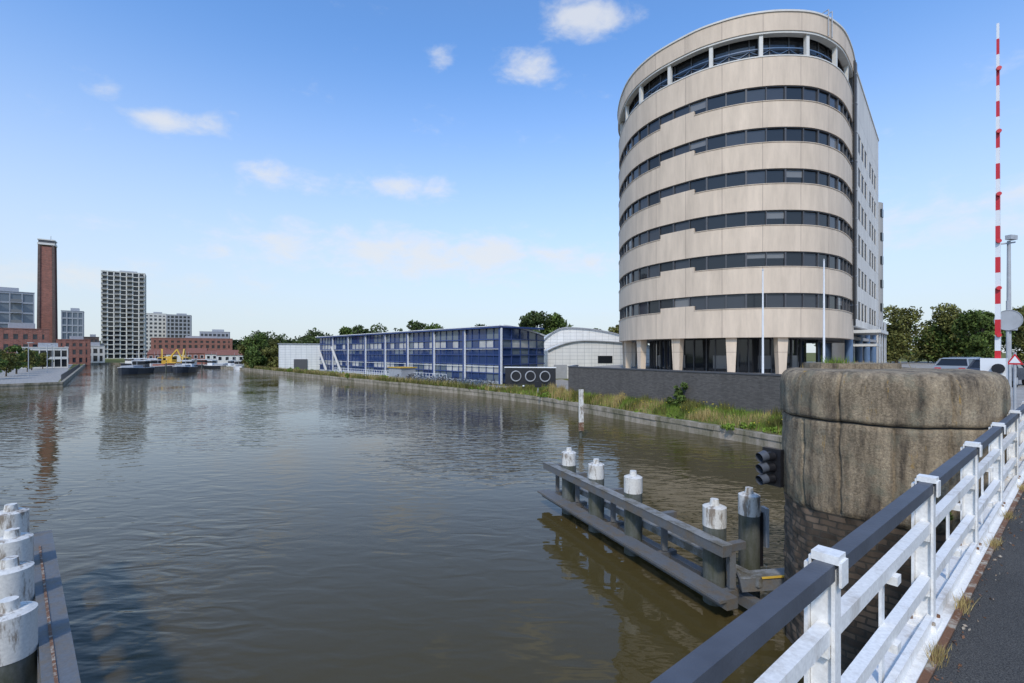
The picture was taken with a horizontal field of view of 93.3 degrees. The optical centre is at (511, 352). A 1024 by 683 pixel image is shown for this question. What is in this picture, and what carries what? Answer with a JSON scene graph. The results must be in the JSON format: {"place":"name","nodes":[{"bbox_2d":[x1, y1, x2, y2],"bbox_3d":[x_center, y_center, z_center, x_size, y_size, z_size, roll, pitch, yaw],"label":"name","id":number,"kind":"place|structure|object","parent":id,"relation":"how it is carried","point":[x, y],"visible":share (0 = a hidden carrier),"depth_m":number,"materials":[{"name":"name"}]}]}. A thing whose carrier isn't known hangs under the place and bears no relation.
{"place":"outdoors","nodes":[
{"label":"outdoors","id":0,"kind":"place"},
{"bbox_2d":[0,364,72,383],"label":"quay paving","id":1,"kind":"structure","parent":0,"point":[37,375],"depth_m":90.36,"materials":[{"name":"concrete"}]},
{"bbox_2d":[0,354,8,372],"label":"quayside tree","id":2,"kind":"object","parent":1,"relation":"on","point":[3,363],"visible":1,"depth_m":77.73,"materials":[{"name":"green plant"}]},
{"bbox_2d":[0,349,23,375],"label":"quayside tree","id":3,"kind":"object","parent":1,"relation":"on","point":[12,359],"visible":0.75,"depth_m":86.93,"materials":[{"name":"green plant"}]},
{"bbox_2d":[5,345,27,373],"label":"quayside tree","id":4,"kind":"object","parent":1,"relation":"on","point":[15,348],"visible":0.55,"depth_m":96.64,"materials":[{"name":"green plant"}]},
{"bbox_2d":[0,323,49,353],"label":"brick workshop","id":5,"kind":"structure","parent":1,"relation":"on","point":[19,334],"depth_m":142.10,"materials":[{"name":"red"}]},
{"bbox_2d":[19,348,38,371],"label":"quayside tree","id":6,"kind":"object","parent":1,"relation":"on","point":[33,358],"visible":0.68,"depth_m":106.83,"materials":[{"name":"green plant"}]},
{"bbox_2d":[31,350,40,369],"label":"quayside tree","id":7,"kind":"object","parent":1,"relation":"on","point":[37,355],"visible":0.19,"depth_m":117.46,"materials":[{"name":"green plant"}]},
{"bbox_2d":[16,343,68,368],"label":"white pavilion","id":8,"kind":"structure","parent":1,"relation":"on","point":[60,356],"depth_m":133.12,"materials":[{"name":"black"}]},
{"bbox_2d":[36,352,53,368],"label":"quayside tree","id":9,"kind":"object","parent":1,"relation":"on","point":[43,356],"visible":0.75,"depth_m":126.61,"materials":[{"name":"green plant"}]},
{"bbox_2d":[37,238,57,342],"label":"brick chimney tower","id":10,"kind":"structure","parent":0,"point":[47,314],"depth_m":189.52,"materials":[{"name":"brick"}]},
{"bbox_2d":[147,354,165,357],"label":"walls","id":11,"kind":"structure","parent":0,"point":[148,355],"depth_m":201.93,"materials":[{"name":"white paint"}]},
{"bbox_2d":[147,349,169,353],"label":"roof","id":12,"kind":"structure","parent":11,"relation":"on","point":[152,351],"depth_m":204.07,"materials":[{"name":"tile"}]},
{"bbox_2d":[186,353,204,358],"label":"walls","id":13,"kind":"structure","parent":0,"point":[193,354],"depth_m":204.51,"materials":[{"name":"white paint"}]},
{"bbox_2d":[186,348,207,352],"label":"roof","id":14,"kind":"structure","parent":13,"relation":"on","point":[196,350],"depth_m":206.18,"materials":[{"name":"tile"}]},
{"bbox_2d":[0,365,803,682],"bbox_3d":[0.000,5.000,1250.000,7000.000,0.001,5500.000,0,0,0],"label":"canal water","id":15,"kind":"structure","parent":0,"point":[218,525],"depth_m":13.56,"materials":[{"name":"brown liquid"}]},
{"bbox_2d":[0,503,80,682],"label":"mooring fender","id":16,"kind":"object","parent":15,"relation":"in","point":[36,643],"visible":1,"depth_m":6.45,"materials":[{"name":"white paint"}]},
{"bbox_2d":[120,358,132,365],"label":"house boat","id":17,"kind":"object","parent":15,"relation":"on","point":[128,360],"visible":0.25,"depth_m":181.54,"materials":[{"name":"white"}]},
{"bbox_2d":[117,360,154,374],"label":"barge","id":18,"kind":"object","parent":15,"relation":"on","point":[139,366],"visible":0.92,"depth_m":113.16,"materials":[{"name":"black"}]},
{"bbox_2d":[154,349,167,363],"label":"work barge","id":19,"kind":"object","parent":15,"relation":"on","point":[163,359],"visible":0.18,"depth_m":139.62,"materials":[{"name":"yellow paint"}]},
{"bbox_2d":[150,360,174,371],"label":"barge","id":20,"kind":"object","parent":15,"relation":"on","point":[158,365],"visible":0.62,"depth_m":125.18,"materials":[{"name":"blue"}]},
{"bbox_2d":[147,349,181,363],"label":"work barge","id":21,"kind":"object","parent":15,"relation":"on","point":[171,359],"visible":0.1,"depth_m":153.35,"materials":[{"name":"yellow paint"}]},
{"bbox_2d":[172,356,197,372],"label":"tugboat","id":22,"kind":"object","parent":15,"relation":"on","point":[186,366],"visible":0.91,"depth_m":119.56,"materials":[{"name":"black"}]},
{"bbox_2d":[178,349,199,368],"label":"work barge","id":23,"kind":"object","parent":15,"relation":"on","point":[187,358],"visible":0.47,"depth_m":140.75,"materials":[{"name":"yellow"}]},
{"bbox_2d":[197,355,227,366],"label":"house boat","id":24,"kind":"object","parent":15,"relation":"on","point":[203,361],"visible":0.17,"depth_m":160.04,"materials":[{"name":"red"}]},
{"bbox_2d":[204,353,227,368],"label":"motor boat","id":25,"kind":"object","parent":15,"relation":"on","point":[214,364],"visible":0.75,"depth_m":149.64,"materials":[{"name":"white"}]},
{"bbox_2d":[226,353,241,366],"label":"motor boat","id":26,"kind":"object","parent":15,"relation":"on","point":[230,363],"visible":0.41,"depth_m":147.55,"materials":[{"name":"white"}]},
{"bbox_2d":[232,356,243,369],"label":"sailing boat","id":27,"kind":"object","parent":15,"relation":"on","point":[237,365],"visible":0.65,"depth_m":140.58,"materials":[{"name":"white"}]},
{"bbox_2d":[0,363,781,448],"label":"quay wall","id":28,"kind":"structure","parent":15,"relation":"in","point":[730,436],"depth_m":41.16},
{"bbox_2d":[0,363,781,441],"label":"coping","id":29,"kind":"object","parent":28,"relation":"on","point":[767,436],"visible":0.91,"depth_m":39.64,"materials":[{"name":"concrete"}]},
{"bbox_2d":[578,389,583,438],"bbox_3d":[3.989,4.075,28.057,0.280,3.850,0.256,0,0,-11],"label":"channel marker post","id":30,"kind":"object","parent":15,"relation":"in","point":[581,413],"visible":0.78,"depth_m":27.94,"materials":[{"name":"white paint"}]},
{"bbox_2d":[537,447,762,610],"bbox_3d":[2.794,4.474,12.269,0.920,3.053,8.000,0,0,-23],"label":"mooring fender","id":31,"kind":"object","parent":15,"relation":"in","point":[711,547],"visible":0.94,"depth_m":10.98,"materials":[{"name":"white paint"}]},
{"bbox_2d":[736,572,783,591],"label":"beam","id":32,"kind":"structure","parent":31,"relation":"attached to","point":[746,585],"depth_m":8.94,"materials":[{"name":"paint"}]},
{"bbox_2d":[737,568,783,578],"bbox_3d":[4.825,4.120,9.025,1.082,0.212,0.320,0,0,13],"label":"top plate","id":33,"kind":"object","parent":32,"relation":"on","point":[761,573],"visible":0.57,"depth_m":9.04,"materials":[{"name":"metal"}]},
{"bbox_2d":[762,575,783,578],"bbox_3d":[4.950,4.088,8.820,0.724,0.164,0.030,0,0,13],"label":"yellow edge","id":34,"kind":"object","parent":33,"relation":"attached to","point":[770,577],"visible":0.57,"depth_m":8.85,"materials":[{"name":"paint"}]},
{"bbox_2d":[738,486,768,598],"bbox_3d":[4.965,4.390,9.950,0.581,3.220,0.412,0,0,0],"label":"mooring pile","id":35,"kind":"object","parent":15,"relation":"in","point":[753,526],"visible":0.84,"depth_m":9.81,"materials":[{"name":"white paint"}]},
{"bbox_2d":[0,0,1023,352],"label":"sky","id":36,"kind":"structure","parent":0,"point":[291,168],"materials":[{"name":"blue"}]},
{"bbox_2d":[58,353,1023,435],"bbox_3d":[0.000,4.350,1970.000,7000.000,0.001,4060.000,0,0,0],"label":"ground","id":37,"kind":"structure","parent":0,"point":[810,357],"depth_m":227.46,"materials":[{"name":"green plant"}]},
{"bbox_2d":[0,287,34,327],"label":"glass office block","id":38,"kind":"structure","parent":37,"relation":"on","point":[16,306],"depth_m":167.12,"materials":[{"name":"grey"}]},
{"bbox_2d":[61,364,79,380],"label":"quay railing","id":39,"kind":"object","parent":37,"relation":"on","point":[68,373],"visible":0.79,"depth_m":91.71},
{"bbox_2d":[61,308,83,338],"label":"glass apartment block","id":40,"kind":"structure","parent":37,"relation":"on","point":[72,322],"depth_m":235.16,"materials":[{"name":"grey"}]},
{"bbox_2d":[55,336,90,365],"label":"brick warehouse","id":41,"kind":"structure","parent":37,"relation":"on","point":[79,350],"depth_m":177.27,"materials":[{"name":"red"}]},
{"bbox_2d":[84,334,98,341],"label":"dark low office","id":42,"kind":"structure","parent":37,"relation":"on","point":[93,338],"depth_m":217.00,"materials":[{"name":"grey"}]},
{"bbox_2d":[91,346,104,362],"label":"piers","id":43,"kind":"structure","parent":37,"relation":"on","point":[98,354],"depth_m":201.37,"materials":[{"name":"concrete"}]},
{"bbox_2d":[93,349,102,361],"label":"glazing","id":44,"kind":"structure","parent":43,"relation":"attached to","point":[95,357],"depth_m":201.19,"materials":[{"name":"black"}]},
{"bbox_2d":[93,346,102,362],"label":"floor bands","id":45,"kind":"object","parent":37,"relation":"on","point":[95,347],"visible":0.2,"depth_m":201.00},
{"bbox_2d":[101,270,146,358],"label":"apartment tower","id":46,"kind":"structure","parent":37,"relation":"on","point":[123,314],"depth_m":338.15,"materials":[{"name":"white"}]},
{"bbox_2d":[146,312,165,357],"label":"white apartment block","id":47,"kind":"structure","parent":37,"relation":"on","point":[155,324],"depth_m":399.76,"materials":[{"name":"grey"}]},
{"bbox_2d":[166,313,191,337],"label":"grey apartment block","id":48,"kind":"structure","parent":37,"relation":"on","point":[178,325],"depth_m":401.53,"materials":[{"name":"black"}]},
{"bbox_2d":[151,336,231,350],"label":"red brick block","id":49,"kind":"structure","parent":37,"relation":"on","point":[212,343],"depth_m":263.97,"materials":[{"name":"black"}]},
{"bbox_2d":[199,329,229,338],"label":"grey rooftop office","id":50,"kind":"structure","parent":37,"relation":"on","point":[219,333],"depth_m":286.98,"materials":[{"name":"grey"}]},
{"bbox_2d":[217,355,242,362],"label":"walls","id":51,"kind":"structure","parent":37,"relation":"on","point":[223,360],"depth_m":173.69,"materials":[{"name":"paint"}]},
{"bbox_2d":[216,350,241,354],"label":"roof","id":52,"kind":"structure","parent":51,"relation":"on","point":[225,352],"depth_m":175.67,"materials":[{"name":"tile"}]},
{"bbox_2d":[237,337,252,365],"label":"willow tree","id":53,"kind":"object","parent":37,"relation":"on","point":[242,348],"visible":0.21,"depth_m":140.44,"materials":[{"name":"green plant"}]},
{"bbox_2d":[241,333,268,366],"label":"willow tree","id":54,"kind":"object","parent":37,"relation":"on","point":[258,342],"visible":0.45,"depth_m":135.88,"materials":[{"name":"green plant"}]},
{"bbox_2d":[243,346,266,367],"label":"willow tree","id":55,"kind":"object","parent":37,"relation":"on","point":[253,357],"visible":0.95,"depth_m":128.21,"materials":[{"name":"green plant"}]},
{"bbox_2d":[259,339,278,364],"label":"willow tree","id":56,"kind":"object","parent":37,"relation":"on","point":[272,343],"visible":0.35,"depth_m":132.67,"materials":[{"name":"green plant"}]},
{"bbox_2d":[266,348,278,367],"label":"willow tree","id":57,"kind":"object","parent":37,"relation":"on","point":[275,357],"visible":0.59,"depth_m":126.82,"materials":[{"name":"green plant"}]},
{"bbox_2d":[278,343,319,369],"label":"white warehouse","id":58,"kind":"structure","parent":37,"relation":"on","point":[299,355],"depth_m":118.83,"materials":[{"name":"metal"}]},
{"bbox_2d":[294,359,306,369],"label":"door","id":59,"kind":"structure","parent":58,"relation":"in","point":[301,363],"depth_m":118.80,"materials":[{"name":"metal"}]},
{"bbox_2d":[338,326,352,334],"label":"broadleaf tree","id":60,"kind":"object","parent":37,"relation":"on","point":[346,331],"visible":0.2,"depth_m":172.89,"materials":[{"name":"green plant"}]},
{"bbox_2d":[352,325,370,333],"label":"broadleaf tree","id":61,"kind":"object","parent":37,"relation":"on","point":[359,329],"visible":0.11,"depth_m":163.40,"materials":[{"name":"green plant"}]},
{"bbox_2d":[406,319,428,330],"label":"broadleaf tree","id":62,"kind":"object","parent":37,"relation":"on","point":[416,325],"visible":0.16,"depth_m":151.65,"materials":[{"name":"green plant"}]},
{"bbox_2d":[316,325,545,383],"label":"blue glass hall","id":63,"kind":"structure","parent":37,"relation":"on","point":[489,353],"depth_m":76.43,"materials":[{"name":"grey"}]},
{"bbox_2d":[424,322,444,329],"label":"broadleaf tree","id":64,"kind":"object","parent":37,"relation":"on","point":[434,326],"visible":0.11,"depth_m":147.83,"materials":[{"name":"green plant"}]},
{"bbox_2d":[243,366,637,410],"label":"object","id":65,"kind":"object","parent":37,"relation":"on","point":[462,385],"visible":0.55,"depth_m":66.83,"materials":[{"name":"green plant"}]},
{"bbox_2d":[232,323,648,349],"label":"distant tree line","id":66,"kind":"object","parent":37,"relation":"on","point":[308,338],"visible":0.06,"depth_m":281.80,"materials":[{"name":"green plant"}]},
{"bbox_2d":[246,365,635,410],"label":"bank reeds","id":67,"kind":"object","parent":37,"relation":"on","point":[350,374],"visible":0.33,"depth_m":71.22,"materials":[{"name":"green plant"}]},
{"bbox_2d":[499,379,567,388],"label":"paved square","id":68,"kind":"structure","parent":37,"relation":"on","point":[560,382],"depth_m":67.16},
{"bbox_2d":[504,367,556,386],"bbox_3d":[2.249,3.045,60.521,6.600,2.410,0.969,0,0,13],"label":"black ring sculpture","id":69,"kind":"object","parent":68,"relation":"on","point":[520,376],"visible":1,"depth_m":60.51,"materials":[{"name":"paint"}]},
{"bbox_2d":[287,367,781,433],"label":"waterside shrubs","id":70,"kind":"object","parent":37,"relation":"on","point":[728,426],"visible":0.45,"depth_m":31.32,"materials":[{"name":"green plant"}]},
{"bbox_2d":[518,311,551,332],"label":"broadleaf tree","id":71,"kind":"object","parent":37,"relation":"on","point":[529,319],"visible":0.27,"depth_m":128.28,"materials":[{"name":"green plant"}]},
{"bbox_2d":[539,312,572,334],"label":"broadleaf tree","id":72,"kind":"object","parent":37,"relation":"on","point":[557,321],"visible":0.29,"depth_m":130.52,"materials":[{"name":"green plant"}]},
{"bbox_2d":[544,327,648,378],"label":"white vaulted hall","id":73,"kind":"structure","parent":37,"relation":"on","point":[565,348],"depth_m":80.00,"materials":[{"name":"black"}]},
{"bbox_2d":[554,365,566,378],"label":"door","id":74,"kind":"structure","parent":73,"relation":"in","point":[561,370],"depth_m":79.92,"materials":[{"name":"metal"}]},
{"bbox_2d":[598,356,611,362],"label":"window","id":75,"kind":"structure","parent":73,"relation":"in","point":[601,359],"depth_m":79.92,"materials":[{"name":"black"}]},
{"bbox_2d":[608,325,618,333],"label":"broadleaf tree","id":76,"kind":"object","parent":37,"relation":"on","point":[615,329],"visible":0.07,"depth_m":100.78,"materials":[{"name":"green plant"}]},
{"bbox_2d":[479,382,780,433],"bbox_3d":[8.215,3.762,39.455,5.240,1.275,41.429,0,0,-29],"label":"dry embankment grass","id":77,"kind":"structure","parent":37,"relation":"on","point":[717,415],"depth_m":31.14,"materials":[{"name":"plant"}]},
{"bbox_2d":[479,386,781,434],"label":"embankment grass","id":78,"kind":"structure","parent":37,"relation":"on","point":[674,411],"depth_m":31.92,"materials":[{"name":"plant"}]},
{"bbox_2d":[503,384,781,423],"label":"yellow wildflowers","id":79,"kind":"object","parent":78,"relation":"on","point":[641,400],"visible":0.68,"depth_m":36.14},
{"bbox_2d":[497,382,782,429],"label":"tall green weeds","id":80,"kind":"object","parent":37,"relation":"on","point":[687,403],"visible":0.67,"depth_m":33.06,"materials":[{"name":"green plant"}]},
{"bbox_2d":[568,367,782,414],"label":"wall","id":81,"kind":"structure","parent":37,"relation":"on","point":[750,392],"depth_m":32.84,"materials":[{"name":"concrete"}]},
{"bbox_2d":[568,365,780,375],"bbox_3d":[9.833,1.310,37.274,3.323,0.100,23.638,0,0,-24],"label":"coping","id":82,"kind":"object","parent":81,"relation":"on","point":[576,366],"visible":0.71,"depth_m":33.39,"materials":[{"name":"concrete"}]},
{"bbox_2d":[666,382,687,407],"bbox_3d":[11.424,2.996,33.254,1.604,2.051,1.326,0,0,0],"label":"wall shrub","id":83,"kind":"object","parent":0,"point":[679,396],"visible":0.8,"depth_m":33.17,"materials":[{"name":"plant"}]},
{"bbox_2d":[617,9,887,373],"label":"round office tower","id":84,"kind":"structure","parent":0,"point":[748,147],"depth_m":41.80,"materials":[{"name":"beige concrete"}]},
{"bbox_2d":[880,209,883,328],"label":"drum windows","id":85,"kind":"structure","parent":84,"relation":"in","point":[881,210],"depth_m":67.65,"materials":[{"name":"black"}]},
{"bbox_2d":[594,362,1023,445],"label":"street level terrace","id":86,"kind":"structure","parent":0,"point":[1020,393],"depth_m":58.35,"materials":[{"name":"grey concrete"}]},
{"bbox_2d":[762,269,763,372],"bbox_3d":[16.600,-1.840,32.000,0.280,7.360,0.280,0,0,0],"label":"flagpole","id":87,"kind":"object","parent":86,"relation":"on","point":[762,320],"visible":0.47,"depth_m":31.96,"materials":[{"name":"metal"}]},
{"bbox_2d":[823,259,824,360],"bbox_3d":[20.000,-2.075,31.000,0.280,7.830,0.280,0,0,0],"label":"flagpole","id":88,"kind":"object","parent":86,"relation":"on","point":[823,309],"visible":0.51,"depth_m":30.96,"materials":[{"name":"metal"}]},
{"bbox_2d":[883,305,927,362],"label":"park tree","id":89,"kind":"object","parent":86,"relation":"on","point":[897,346],"visible":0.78,"depth_m":76.62,"materials":[{"name":"green plant"}]},
{"bbox_2d":[812,318,1023,362],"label":"park tree belt","id":90,"kind":"object","parent":86,"relation":"on","point":[958,344],"visible":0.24,"depth_m":81.12,"materials":[{"name":"green plant"}]},
{"bbox_2d":[911,303,987,362],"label":"park tree","id":91,"kind":"object","parent":86,"relation":"on","point":[951,314],"visible":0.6,"depth_m":81.16,"materials":[{"name":"green plant"}]},
{"bbox_2d":[933,358,979,368],"bbox_3d":[29.474,1.095,31.486,4.480,1.490,1.860,0,0,-29],"label":"parked car","id":92,"kind":"object","parent":86,"relation":"on","point":[952,363],"visible":0.18,"depth_m":30.55,"materials":[{"name":"silver metal"}]},
{"bbox_2d":[929,492,1023,682],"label":"bridge deck","id":93,"kind":"structure","parent":86,"relation":"on","point":[989,648],"depth_m":3.20,"materials":[{"name":"asphalt"}]},
{"bbox_2d":[650,401,1023,682],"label":"bridge railing","id":94,"kind":"object","parent":93,"relation":"on","point":[922,613],"visible":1,"depth_m":2.67,"materials":[{"name":"metal"}]},
{"bbox_2d":[923,483,1023,670],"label":"kerb weeds","id":95,"kind":"object","parent":93,"relation":"on","point":[963,604],"visible":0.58,"depth_m":3.40,"materials":[{"name":"plant"}]},
{"bbox_2d":[934,498,1023,682],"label":"kerb leaf litter","id":96,"kind":"object","parent":93,"relation":"on","point":[965,625],"visible":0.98,"depth_m":3.50,"materials":[{"name":"plant"}]},
{"bbox_2d":[951,308,1015,357],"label":"park tree","id":97,"kind":"object","parent":86,"relation":"on","point":[983,340],"visible":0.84,"depth_m":71.18,"materials":[{"name":"green plant"}]},
{"bbox_2d":[980,23,1007,378],"bbox_3d":[12.022,-3.150,12.068,0.598,10.000,0.450,0,0,-40],"label":"bridge barrier","id":98,"kind":"object","parent":86,"relation":"on","point":[998,364],"visible":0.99,"depth_m":11.96,"materials":[{"name":"red paint"},{"name":"white paint"}]},
{"bbox_2d":[967,359,1023,386],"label":"parked car","id":99,"kind":"object","parent":86,"relation":"on","point":[974,364],"visible":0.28,"depth_m":26.15,"materials":[{"name":"black"}]},
{"bbox_2d":[994,301,1022,380],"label":"round traffic sign","id":100,"kind":"object","parent":86,"relation":"on","point":[1011,319],"visible":0.71,"depth_m":14.06,"materials":[{"name":"metal"}]},
{"bbox_2d":[1001,234,1017,396],"bbox_3d":[20.425,-1.485,19.916,0.758,6.650,0.348,0,0,0],"label":"camera mast","id":101,"kind":"object","parent":86,"relation":"on","point":[1011,237],"visible":0.6,"depth_m":19.93,"materials":[{"name":"metal"}]},
{"bbox_2d":[1001,305,1023,362],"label":"park tree","id":102,"kind":"object","parent":86,"relation":"on","point":[1019,336],"visible":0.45,"depth_m":73.52,"materials":[{"name":"green plant"}]},
{"bbox_2d":[1008,352,1023,409],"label":"triangular warning sign","id":103,"kind":"object","parent":86,"relation":"on","point":[1014,360],"visible":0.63,"depth_m":13.77,"materials":[{"name":"metal"}]},
{"bbox_2d":[780,367,1010,675],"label":"bridge pier","id":104,"kind":"structure","parent":0,"point":[860,447],"depth_m":7.08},
{"bbox_2d":[755,446,783,487],"bbox_3d":[4.673,2.050,8.646,0.686,0.660,0.394,0,0,0],"label":"navigation signal","id":105,"kind":"object","parent":104,"relation":"attached to","point":[770,468],"visible":0.95,"depth_m":8.54,"materials":[{"name":"black paint"}]},
{"bbox_2d":[803,362,901,368],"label":"pier top slab","id":106,"kind":"structure","parent":104,"relation":"on","point":[857,365],"depth_m":8.17,"materials":[{"name":"concrete"}]},
{"bbox_2d":[811,355,854,367],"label":"pier top weeds","id":107,"kind":"object","parent":106,"relation":"on","point":[838,361],"visible":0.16,"depth_m":8.36,"materials":[{"name":"plant"}]},
{"label":"path","id":108,"kind":"structure","parent":0,"visible":0},
{"bbox_2d":[339,368,446,378],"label":"metal fence","id":109,"kind":"object","parent":108,"relation":"on","point":[374,372],"visible":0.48,"depth_m":86.14,"materials":[{"name":"metal"}]},
{"bbox_2d":[387,366,416,379],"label":"wooden kiosk","id":110,"kind":"object","parent":108,"relation":"on","point":[402,371],"visible":0.77,"depth_m":75.75,"materials":[{"name":"white paint"}]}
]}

